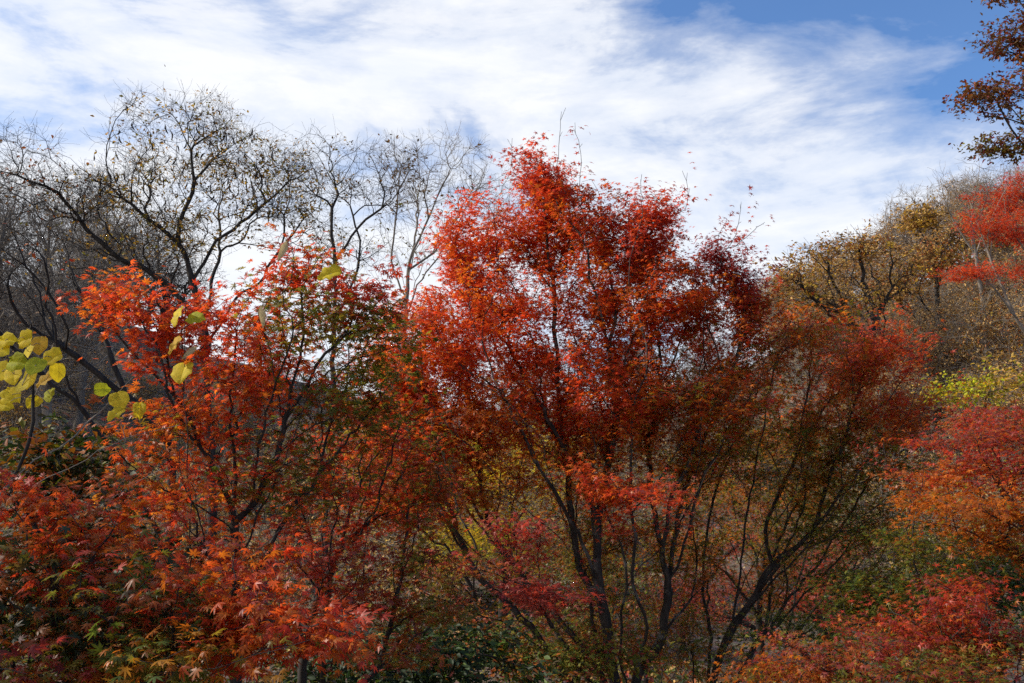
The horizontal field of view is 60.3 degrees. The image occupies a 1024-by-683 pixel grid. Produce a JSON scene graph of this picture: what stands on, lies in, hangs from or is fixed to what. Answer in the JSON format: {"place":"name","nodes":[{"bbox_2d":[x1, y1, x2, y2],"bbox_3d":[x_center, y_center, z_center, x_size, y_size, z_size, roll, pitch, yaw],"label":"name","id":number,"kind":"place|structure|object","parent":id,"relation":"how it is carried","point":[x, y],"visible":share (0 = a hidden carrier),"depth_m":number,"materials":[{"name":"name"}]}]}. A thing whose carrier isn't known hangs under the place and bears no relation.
{"place":"outdoors","nodes":[
{"label":"outdoors","id":0,"kind":"place"},
{"bbox_2d":[0,244,1023,682],"bbox_3d":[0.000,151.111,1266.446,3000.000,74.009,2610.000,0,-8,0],"label":"ground","id":1,"kind":"structure","parent":0,"point":[70,416],"depth_m":28.11,"materials":[{"name":"brown plant"}]},
{"bbox_2d":[0,351,31,441],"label":"shrub","id":2,"kind":"object","parent":1,"relation":"on","point":[6,415],"visible":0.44,"depth_m":31.82,"materials":[{"name":"brown plant"}]},
{"bbox_2d":[0,166,49,255],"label":"bare tree","id":3,"kind":"object","parent":1,"relation":"on","point":[20,211],"visible":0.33,"depth_m":53.61,"materials":[{"name":"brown plant"}]},
{"bbox_2d":[0,167,53,287],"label":"bare tree","id":4,"kind":"object","parent":1,"relation":"on","point":[6,217],"visible":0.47,"depth_m":44.55,"materials":[{"name":"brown plant"}]},
{"bbox_2d":[0,382,62,443],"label":"shrub","id":5,"kind":"object","parent":1,"relation":"on","point":[19,411],"visible":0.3,"depth_m":33.16,"materials":[{"name":"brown plant"}]},
{"bbox_2d":[0,247,80,425],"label":"bare tree","id":6,"kind":"object","parent":1,"relation":"on","point":[31,304],"visible":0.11,"depth_m":35.80,"materials":[{"name":"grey plant"}]},
{"bbox_2d":[18,176,77,282],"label":"bare tree","id":7,"kind":"object","parent":1,"relation":"on","point":[46,225],"visible":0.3,"depth_m":54.59,"materials":[{"name":"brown plant"}]},
{"bbox_2d":[0,412,114,531],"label":"shrub","id":8,"kind":"object","parent":1,"relation":"on","point":[11,449],"visible":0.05,"depth_m":24.73,"materials":[{"name":"green plant"}]},
{"bbox_2d":[0,237,121,438],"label":"bare tree","id":9,"kind":"object","parent":1,"relation":"on","point":[39,410],"visible":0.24,"depth_m":31.92,"materials":[{"name":"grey plant"}]},
{"bbox_2d":[10,216,130,327],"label":"bare tree","id":10,"kind":"object","parent":1,"relation":"on","point":[65,255],"visible":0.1,"depth_m":46.56,"materials":[{"name":"brown plant"}]},
{"bbox_2d":[0,239,144,463],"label":"bare tree","id":11,"kind":"object","parent":1,"relation":"on","point":[41,391],"visible":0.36,"depth_m":29.89,"materials":[{"name":"brown plant"}]},
{"bbox_2d":[0,202,178,682],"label":"bare tree","id":12,"kind":"object","parent":1,"relation":"on","point":[101,376],"visible":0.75,"depth_m":11.96,"materials":[{"name":"brown plant"}]},
{"bbox_2d":[0,329,178,535],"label":"yellow leaf shrub","id":13,"kind":"object","parent":1,"relation":"on","point":[11,372],"visible":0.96,"depth_m":3.91,"materials":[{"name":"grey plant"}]},
{"bbox_2d":[54,352,126,413],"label":"shrub","id":14,"kind":"object","parent":1,"relation":"on","point":[91,386],"visible":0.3,"depth_m":39.28,"materials":[{"name":"grey plant"}]},
{"bbox_2d":[31,203,151,430],"bbox_3d":[-18.124,-0.935,37.409,5.212,10.137,4.889,-2,-11,2],"label":"bare tree","id":15,"kind":"object","parent":1,"relation":"on","point":[79,417],"visible":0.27,"depth_m":37.19,"materials":[{"name":"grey plant"}]},
{"bbox_2d":[57,189,145,353],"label":"bare tree","id":16,"kind":"object","parent":1,"relation":"on","point":[102,234],"visible":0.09,"depth_m":49.59,"materials":[{"name":"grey plant"}]},
{"bbox_2d":[55,181,167,396],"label":"bare tree","id":17,"kind":"object","parent":1,"relation":"on","point":[122,223],"visible":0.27,"depth_m":43.29,"materials":[{"name":"grey plant"}]},
{"bbox_2d":[72,424,160,499],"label":"shrub","id":18,"kind":"object","parent":1,"relation":"on","point":[126,446],"visible":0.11,"depth_m":28.74,"materials":[{"name":"brown plant"}]},
{"bbox_2d":[0,389,275,682],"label":"evergreen shrub","id":19,"kind":"object","parent":1,"relation":"on","point":[76,452],"visible":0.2,"depth_m":4.59,"materials":[{"name":"green plant"}]},
{"bbox_2d":[123,368,178,409],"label":"shrub","id":20,"kind":"object","parent":1,"relation":"on","point":[150,393],"visible":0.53,"depth_m":40.72,"materials":[{"name":"grey plant"}]},
{"bbox_2d":[116,420,195,472],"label":"shrub","id":21,"kind":"object","parent":1,"relation":"on","point":[182,442],"visible":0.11,"depth_m":31.12,"materials":[{"name":"brown plant"}]},
{"bbox_2d":[127,203,199,330],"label":"bare tree","id":22,"kind":"object","parent":1,"relation":"on","point":[166,251],"visible":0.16,"depth_m":64.85,"materials":[{"name":"grey plant"}]},
{"bbox_2d":[123,241,217,362],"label":"bare tree","id":23,"kind":"object","parent":1,"relation":"on","point":[174,283],"visible":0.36,"depth_m":52.63,"materials":[{"name":"brown plant"}]},
{"bbox_2d":[129,229,228,351],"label":"bare tree","id":24,"kind":"object","parent":1,"relation":"on","point":[180,274],"visible":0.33,"depth_m":54.46,"materials":[{"name":"brown plant"}]},
{"bbox_2d":[0,65,359,558],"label":"bare tree","id":25,"kind":"object","parent":1,"relation":"on","point":[177,240],"visible":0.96,"depth_m":21.30,"materials":[{"name":"brown plant"}]},
{"bbox_2d":[121,444,243,545],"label":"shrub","id":26,"kind":"object","parent":1,"relation":"on","point":[158,477],"visible":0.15,"depth_m":25.93,"materials":[{"name":"brown plant"}]},
{"bbox_2d":[0,431,391,682],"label":"maple tree","id":27,"kind":"object","parent":1,"relation":"on","point":[111,662],"visible":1,"depth_m":2.67,"materials":[{"name":"red plant"}]},
{"bbox_2d":[148,475,267,560],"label":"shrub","id":28,"kind":"object","parent":1,"relation":"on","point":[203,522],"visible":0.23,"depth_m":24.29,"materials":[{"name":"brown plant"}]},
{"bbox_2d":[156,387,266,455],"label":"shrub","id":29,"kind":"object","parent":1,"relation":"on","point":[219,425],"visible":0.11,"depth_m":35.24,"materials":[{"name":"plant"}]},
{"bbox_2d":[176,361,267,431],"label":"shrub","id":30,"kind":"object","parent":1,"relation":"on","point":[212,391],"visible":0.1,"depth_m":40.86,"materials":[{"name":"plant"}]},
{"bbox_2d":[166,433,315,542],"bbox_3d":[-8.154,4.704,26.245,4.152,3.940,4.654,-6,-10,36],"label":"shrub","id":31,"kind":"object","parent":1,"relation":"on","point":[263,494],"visible":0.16,"depth_m":26.03,"materials":[{"name":"brown plant"}]},
{"bbox_2d":[43,222,439,682],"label":"maple tree","id":32,"kind":"object","parent":1,"relation":"on","point":[112,301],"visible":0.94,"depth_m":4.63,"materials":[{"name":"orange plant"}]},
{"bbox_2d":[168,240,341,672],"bbox_3d":[-1.237,1.236,4.045,0.826,3.513,0.085,0,-8,0],"label":"climbing vine","id":33,"kind":"object","parent":32,"relation":"attached to","point":[179,369],"visible":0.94,"depth_m":4.23,"materials":[{"name":"yellow plant"}]},
{"bbox_2d":[199,510,298,588],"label":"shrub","id":34,"kind":"object","parent":1,"relation":"on","point":[254,532],"visible":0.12,"depth_m":22.42,"materials":[{"name":"plant"}]},
{"bbox_2d":[213,395,287,456],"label":"shrub","id":35,"kind":"object","parent":1,"relation":"on","point":[251,422],"visible":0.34,"depth_m":36.85,"materials":[{"name":"grey plant"}]},
{"bbox_2d":[187,514,335,619],"bbox_3d":[-5.190,4.906,18.615,3.211,2.513,2.855,-7,-11,41],"label":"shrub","id":36,"kind":"object","parent":1,"relation":"on","point":[264,541],"visible":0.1,"depth_m":18.34,"materials":[{"name":"plant"}]},
{"bbox_2d":[257,488,329,545],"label":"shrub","id":37,"kind":"object","parent":1,"relation":"on","point":[301,526],"visible":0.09,"depth_m":26.68,"materials":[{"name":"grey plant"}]},
{"bbox_2d":[255,416,337,481],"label":"shrub","id":38,"kind":"object","parent":1,"relation":"on","point":[285,442],"visible":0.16,"depth_m":33.43,"materials":[{"name":"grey plant"}]},
{"bbox_2d":[267,359,358,466],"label":"bare tree","id":39,"kind":"object","parent":1,"relation":"on","point":[311,419],"visible":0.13,"depth_m":35.57,"materials":[{"name":"brown plant"}]},
{"bbox_2d":[266,424,363,512],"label":"shrub","id":40,"kind":"object","parent":1,"relation":"on","point":[313,466],"visible":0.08,"depth_m":29.25,"materials":[{"name":"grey plant"}]},
{"bbox_2d":[267,118,426,603],"bbox_3d":[-3.643,0.656,19.514,3.382,11.228,4.008,0,-8,0],"label":"bare tree","id":41,"kind":"object","parent":1,"relation":"on","point":[331,225],"visible":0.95,"depth_m":19.74,"materials":[{"name":"brown plant"}]},
{"bbox_2d":[294,478,426,591],"bbox_3d":[-3.674,4.776,21.660,3.554,3.352,3.966,2,-9,-16],"label":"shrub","id":42,"kind":"object","parent":1,"relation":"on","point":[363,548],"visible":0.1,"depth_m":21.48,"materials":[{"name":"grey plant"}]},
{"bbox_2d":[242,368,504,682],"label":"maple tree","id":43,"kind":"object","parent":1,"relation":"on","point":[436,490],"visible":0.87,"depth_m":4.96,"materials":[{"name":"red plant"}]},
{"bbox_2d":[245,603,581,682],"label":"evergreen shrub","id":44,"kind":"object","parent":1,"relation":"on","point":[461,650],"visible":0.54,"depth_m":6.43,"materials":[{"name":"green plant"}]},
{"bbox_2d":[332,508,496,637],"bbox_3d":[-1.818,4.773,18.270,3.619,3.363,4.043,-1,-8,7],"label":"shrub","id":45,"kind":"object","parent":1,"relation":"on","point":[388,544],"visible":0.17,"depth_m":17.88,"materials":[{"name":"grey plant"}]},
{"bbox_2d":[369,519,495,596],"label":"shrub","id":46,"kind":"object","parent":1,"relation":"on","point":[430,564],"visible":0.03,"depth_m":20.40,"materials":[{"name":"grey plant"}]},
{"bbox_2d":[358,122,518,542],"bbox_3d":[-2.062,0.061,26.848,5.216,13.466,5.561,0,-8,0],"label":"bare tree","id":47,"kind":"object","parent":1,"relation":"on","point":[415,246],"visible":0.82,"depth_m":26.75,"materials":[{"name":"grey plant"}]},
{"bbox_2d":[380,485,507,594],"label":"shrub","id":48,"kind":"object","parent":1,"relation":"on","point":[461,535],"visible":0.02,"depth_m":21.65,"materials":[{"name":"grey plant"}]},
{"bbox_2d":[0,391,1023,682],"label":"undergrowth","id":49,"kind":"object","parent":1,"relation":"on","point":[572,609],"visible":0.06,"depth_m":17.84,"materials":[{"name":"green plant"}]},
{"bbox_2d":[459,479,569,602],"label":"shrub","id":50,"kind":"object","parent":1,"relation":"on","point":[530,526],"visible":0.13,"depth_m":21.51,"materials":[{"name":"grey plant"}]},
{"bbox_2d":[408,410,644,636],"bbox_3d":[-0.003,3.632,16.866,4.810,4.742,4.254,5,-10,-32],"label":"yellow tree","id":51,"kind":"object","parent":1,"relation":"on","point":[477,538],"visible":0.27,"depth_m":16.18,"materials":[{"name":"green plant"}]},
{"bbox_2d":[500,451,648,544],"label":"shrub","id":52,"kind":"object","parent":1,"relation":"on","point":[555,501],"visible":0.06,"depth_m":25.08,"materials":[{"name":"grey plant"}]},
{"bbox_2d":[490,610,680,682],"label":"shrub","id":53,"kind":"object","parent":1,"relation":"on","point":[578,661],"visible":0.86,"depth_m":7.75,"materials":[{"name":"green plant"}]},
{"bbox_2d":[330,108,874,682],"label":"maple tree","id":54,"kind":"object","parent":1,"relation":"on","point":[624,392],"visible":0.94,"depth_m":9.31,"materials":[{"name":"red plant"}]},
{"bbox_2d":[531,477,682,594],"bbox_3d":[1.853,4.881,21.109,4.194,3.400,3.750,1,-8,-7],"label":"shrub","id":55,"kind":"object","parent":1,"relation":"on","point":[636,521],"visible":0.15,"depth_m":20.74,"materials":[{"name":"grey plant"}]},
{"bbox_2d":[533,515,764,682],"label":"shrub","id":56,"kind":"object","parent":1,"relation":"on","point":[655,610],"visible":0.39,"depth_m":10.52,"materials":[{"name":"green plant"}]},
{"bbox_2d":[611,444,697,520],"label":"shrub","id":57,"kind":"object","parent":1,"relation":"on","point":[635,481],"visible":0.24,"depth_m":29.41,"materials":[{"name":"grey plant"}]},
{"bbox_2d":[653,330,748,503],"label":"bare tree","id":58,"kind":"object","parent":1,"relation":"on","point":[692,357],"visible":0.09,"depth_m":30.65,"materials":[{"name":"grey plant"}]},
{"bbox_2d":[617,456,792,661],"bbox_3d":[3.519,3.796,15.619,3.725,3.873,3.002,0,-8,0],"label":"maple tree","id":59,"kind":"object","parent":1,"relation":"on","point":[736,546],"visible":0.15,"depth_m":15.53,"materials":[{"name":"red plant"}]},
{"bbox_2d":[676,339,780,483],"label":"bare tree","id":60,"kind":"object","parent":1,"relation":"on","point":[739,384],"visible":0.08,"depth_m":32.78,"materials":[{"name":"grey plant"}]},
{"bbox_2d":[628,521,893,672],"bbox_3d":[4.122,4.283,14.470,4.439,2.764,2.710,1,-8,-7],"label":"maple tree","id":61,"kind":"object","parent":1,"relation":"on","point":[745,623],"visible":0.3,"depth_m":14.41,"materials":[{"name":"red plant"}]},
{"bbox_2d":[719,508,827,587],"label":"shrub","id":62,"kind":"object","parent":1,"relation":"on","point":[779,579],"visible":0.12,"depth_m":22.09,"materials":[{"name":"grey plant"}]},
{"bbox_2d":[631,407,935,682],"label":"maple tree","id":63,"kind":"object","parent":1,"relation":"on","point":[758,606],"visible":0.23,"depth_m":12.56,"materials":[{"name":"red plant"}]},
{"bbox_2d":[740,402,853,486],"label":"shrub","id":64,"kind":"object","parent":1,"relation":"on","point":[793,450],"visible":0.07,"depth_m":31.82,"materials":[{"name":"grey plant"}]},
{"bbox_2d":[616,291,982,682],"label":"maple tree","id":65,"kind":"object","parent":1,"relation":"on","point":[853,371],"visible":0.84,"depth_m":9.96,"materials":[{"name":"red plant"}]},
{"bbox_2d":[764,325,837,467],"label":"bare tree","id":66,"kind":"object","parent":1,"relation":"on","point":[797,378],"visible":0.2,"depth_m":34.44,"materials":[{"name":"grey plant"}]},
{"bbox_2d":[762,294,871,420],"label":"oak tree","id":67,"kind":"object","parent":1,"relation":"on","point":[860,322],"visible":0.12,"depth_m":37.03,"materials":[{"name":"brown plant"}]},
{"bbox_2d":[803,249,871,290],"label":"oak tree","id":68,"kind":"object","parent":1,"relation":"on","point":[838,278],"visible":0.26,"depth_m":58.80,"materials":[{"name":"brown plant"}]},
{"bbox_2d":[752,219,942,455],"bbox_3d":[13.275,-0.088,34.448,7.729,9.252,5.266,4,-9,-26],"label":"oak tree","id":69,"kind":"object","parent":1,"relation":"on","point":[791,277],"visible":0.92,"depth_m":34.20,"materials":[{"name":"brown plant"}]},
{"bbox_2d":[682,396,1023,682],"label":"maple tree","id":70,"kind":"object","parent":1,"relation":"on","point":[961,660],"visible":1,"depth_m":6.94,"materials":[{"name":"red plant"}]},
{"bbox_2d":[759,469,948,587],"bbox_3d":[7.792,4.583,20.237,4.029,3.614,3.633,1,-8,-7],"label":"shrub","id":71,"kind":"object","parent":1,"relation":"on","point":[867,565],"visible":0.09,"depth_m":19.82,"materials":[{"name":"grey plant"}]},
{"bbox_2d":[816,281,892,442],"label":"bare tree","id":72,"kind":"object","parent":1,"relation":"on","point":[837,334],"visible":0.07,"depth_m":36.36,"materials":[{"name":"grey plant"}]},
{"bbox_2d":[807,436,947,559],"bbox_3d":[9.417,4.332,23.350,3.737,3.644,4.200,-1,-8,10],"label":"shrub","id":73,"kind":"object","parent":1,"relation":"on","point":[874,485],"visible":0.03,"depth_m":23.25,"materials":[{"name":"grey plant"}]},
{"bbox_2d":[810,350,947,466],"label":"oak tree","id":74,"kind":"object","parent":1,"relation":"on","point":[912,391],"visible":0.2,"depth_m":30.80,"materials":[{"name":"brown plant"}]},
{"bbox_2d":[852,241,923,291],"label":"oak tree","id":75,"kind":"object","parent":1,"relation":"on","point":[910,254],"visible":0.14,"depth_m":50.68,"materials":[{"name":"brown plant"}]},
{"bbox_2d":[856,210,932,266],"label":"oak tree","id":76,"kind":"object","parent":1,"relation":"on","point":[889,231],"visible":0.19,"depth_m":58.24,"materials":[{"name":"brown plant"}]},
{"bbox_2d":[880,183,941,287],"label":"bare tree","id":77,"kind":"object","parent":1,"relation":"on","point":[900,207],"visible":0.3,"depth_m":56.31,"materials":[{"name":"grey plant"}]},
{"bbox_2d":[865,295,961,404],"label":"oak tree","id":78,"kind":"object","parent":1,"relation":"on","point":[902,317],"visible":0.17,"depth_m":39.60,"materials":[{"name":"brown plant"}]},
{"bbox_2d":[819,524,1023,682],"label":"tree","id":79,"kind":"object","parent":1,"relation":"on","point":[1012,584],"visible":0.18,"depth_m":10.74,"materials":[{"name":"red plant"}]},
{"bbox_2d":[861,195,993,405],"bbox_3d":[18.376,-1.820,38.579,6.423,9.641,5.143,0,-8,0],"label":"oak tree","id":80,"kind":"object","parent":1,"relation":"on","point":[925,222],"visible":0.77,"depth_m":38.63,"materials":[{"name":"brown plant"}]},
{"bbox_2d":[881,297,976,431],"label":"oak tree","id":81,"kind":"object","parent":1,"relation":"on","point":[939,364],"visible":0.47,"depth_m":35.68,"materials":[{"name":"brown plant"}]},
{"bbox_2d":[880,509,978,574],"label":"shrub","id":82,"kind":"object","parent":1,"relation":"on","point":[935,538],"visible":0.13,"depth_m":21.22,"materials":[{"name":"grey plant"}]},
{"bbox_2d":[866,430,1002,521],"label":"shrub","id":83,"kind":"object","parent":1,"relation":"on","point":[928,458],"visible":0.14,"depth_m":25.77,"materials":[{"name":"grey plant"}]},
{"bbox_2d":[905,259,966,321],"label":"bare tree","id":84,"kind":"object","parent":1,"relation":"on","point":[939,291],"visible":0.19,"depth_m":43.99,"materials":[{"name":"brown plant"}]},
{"bbox_2d":[908,296,979,372],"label":"oak tree","id":85,"kind":"object","parent":1,"relation":"on","point":[954,309],"visible":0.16,"depth_m":38.71,"materials":[{"name":"brown plant"}]},
{"bbox_2d":[924,174,992,266],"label":"oak tree","id":86,"kind":"object","parent":1,"relation":"on","point":[945,211],"visible":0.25,"depth_m":56.98,"materials":[{"name":"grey plant"}]},
{"bbox_2d":[914,161,1023,333],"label":"maple tree","id":87,"kind":"object","parent":1,"relation":"on","point":[1006,209],"visible":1,"depth_m":23.90,"materials":[{"name":"red plant"}]},
{"bbox_2d":[914,459,1023,574],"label":"shrub","id":88,"kind":"object","parent":1,"relation":"on","point":[990,492],"visible":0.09,"depth_m":21.39,"materials":[{"name":"grey plant"}]},
{"bbox_2d":[923,262,1016,365],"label":"oak tree","id":89,"kind":"object","parent":1,"relation":"on","point":[954,290],"visible":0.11,"depth_m":41.60,"materials":[{"name":"brown plant"}]},
{"bbox_2d":[920,351,1023,536],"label":"yellow shrub","id":90,"kind":"object","parent":1,"relation":"on","point":[993,382],"visible":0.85,"depth_m":23.98,"materials":[{"name":"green plant"}]},
{"bbox_2d":[928,211,1017,278],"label":"oak tree","id":91,"kind":"object","parent":1,"relation":"on","point":[979,252],"visible":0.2,"depth_m":47.01,"materials":[{"name":"plant"}]},
{"bbox_2d":[924,159,1023,377],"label":"bare tree","id":92,"kind":"object","parent":1,"relation":"on","point":[965,186],"visible":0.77,"depth_m":36.92,"materials":[{"name":"grey plant"}]},
{"bbox_2d":[924,259,1023,373],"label":"oak tree","id":93,"kind":"object","parent":1,"relation":"on","point":[973,290],"visible":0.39,"depth_m":37.43,"materials":[{"name":"brown plant"}]},
{"bbox_2d":[927,442,1023,528],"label":"shrub","id":94,"kind":"object","parent":1,"relation":"on","point":[985,481],"visible":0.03,"depth_m":24.08,"materials":[{"name":"brown plant"}]},
{"bbox_2d":[930,286,1023,431],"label":"oak tree","id":95,"kind":"object","parent":1,"relation":"on","point":[1003,347],"visible":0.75,"depth_m":33.03,"materials":[{"name":"brown plant"}]},
{"bbox_2d":[933,361,1023,465],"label":"oak tree","id":96,"kind":"object","parent":1,"relation":"on","point":[1002,405],"visible":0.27,"depth_m":28.09,"materials":[{"name":"plant"}]},
{"bbox_2d":[941,0,1023,165],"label":"oak tree","id":97,"kind":"object","parent":1,"relation":"on","point":[987,93],"visible":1,"depth_m":22.79,"materials":[{"name":"brown plant"}]},
{"bbox_2d":[947,183,1023,275],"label":"oak tree","id":98,"kind":"object","parent":1,"relation":"on","point":[984,209],"visible":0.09,"depth_m":49.45,"materials":[{"name":"plant"}]},
{"bbox_2d":[953,278,1023,400],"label":"oak tree","id":99,"kind":"object","parent":1,"relation":"on","point":[998,305],"visible":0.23,"depth_m":36.19,"materials":[{"name":"brown plant"}]},
{"bbox_2d":[959,250,1023,308],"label":"oak tree","id":100,"kind":"object","parent":1,"relation":"on","point":[1000,265],"visible":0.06,"depth_m":41.93,"materials":[{"name":"brown plant"}]},
{"bbox_2d":[963,243,1023,337],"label":"oak tree","id":101,"kind":"object","parent":1,"relation":"on","point":[1008,281],"visible":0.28,"depth_m":37.10,"materials":[{"name":"brown plant"}]},
{"bbox_2d":[964,199,1023,270],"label":"oak tree","id":102,"kind":"object","parent":1,"relation":"on","point":[1006,246],"visible":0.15,"depth_m":47.18,"materials":[{"name":"brown plant"}]},
{"bbox_2d":[987,346,1023,412],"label":"oak tree","id":103,"kind":"object","parent":1,"relation":"on","point":[1021,371],"visible":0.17,"depth_m":29.82,"materials":[{"name":"brown plant"}]},
{"bbox_2d":[0,0,1023,409],"label":"sky","id":104,"kind":"structure","parent":0,"point":[824,108],"materials":[{"name":"white"}]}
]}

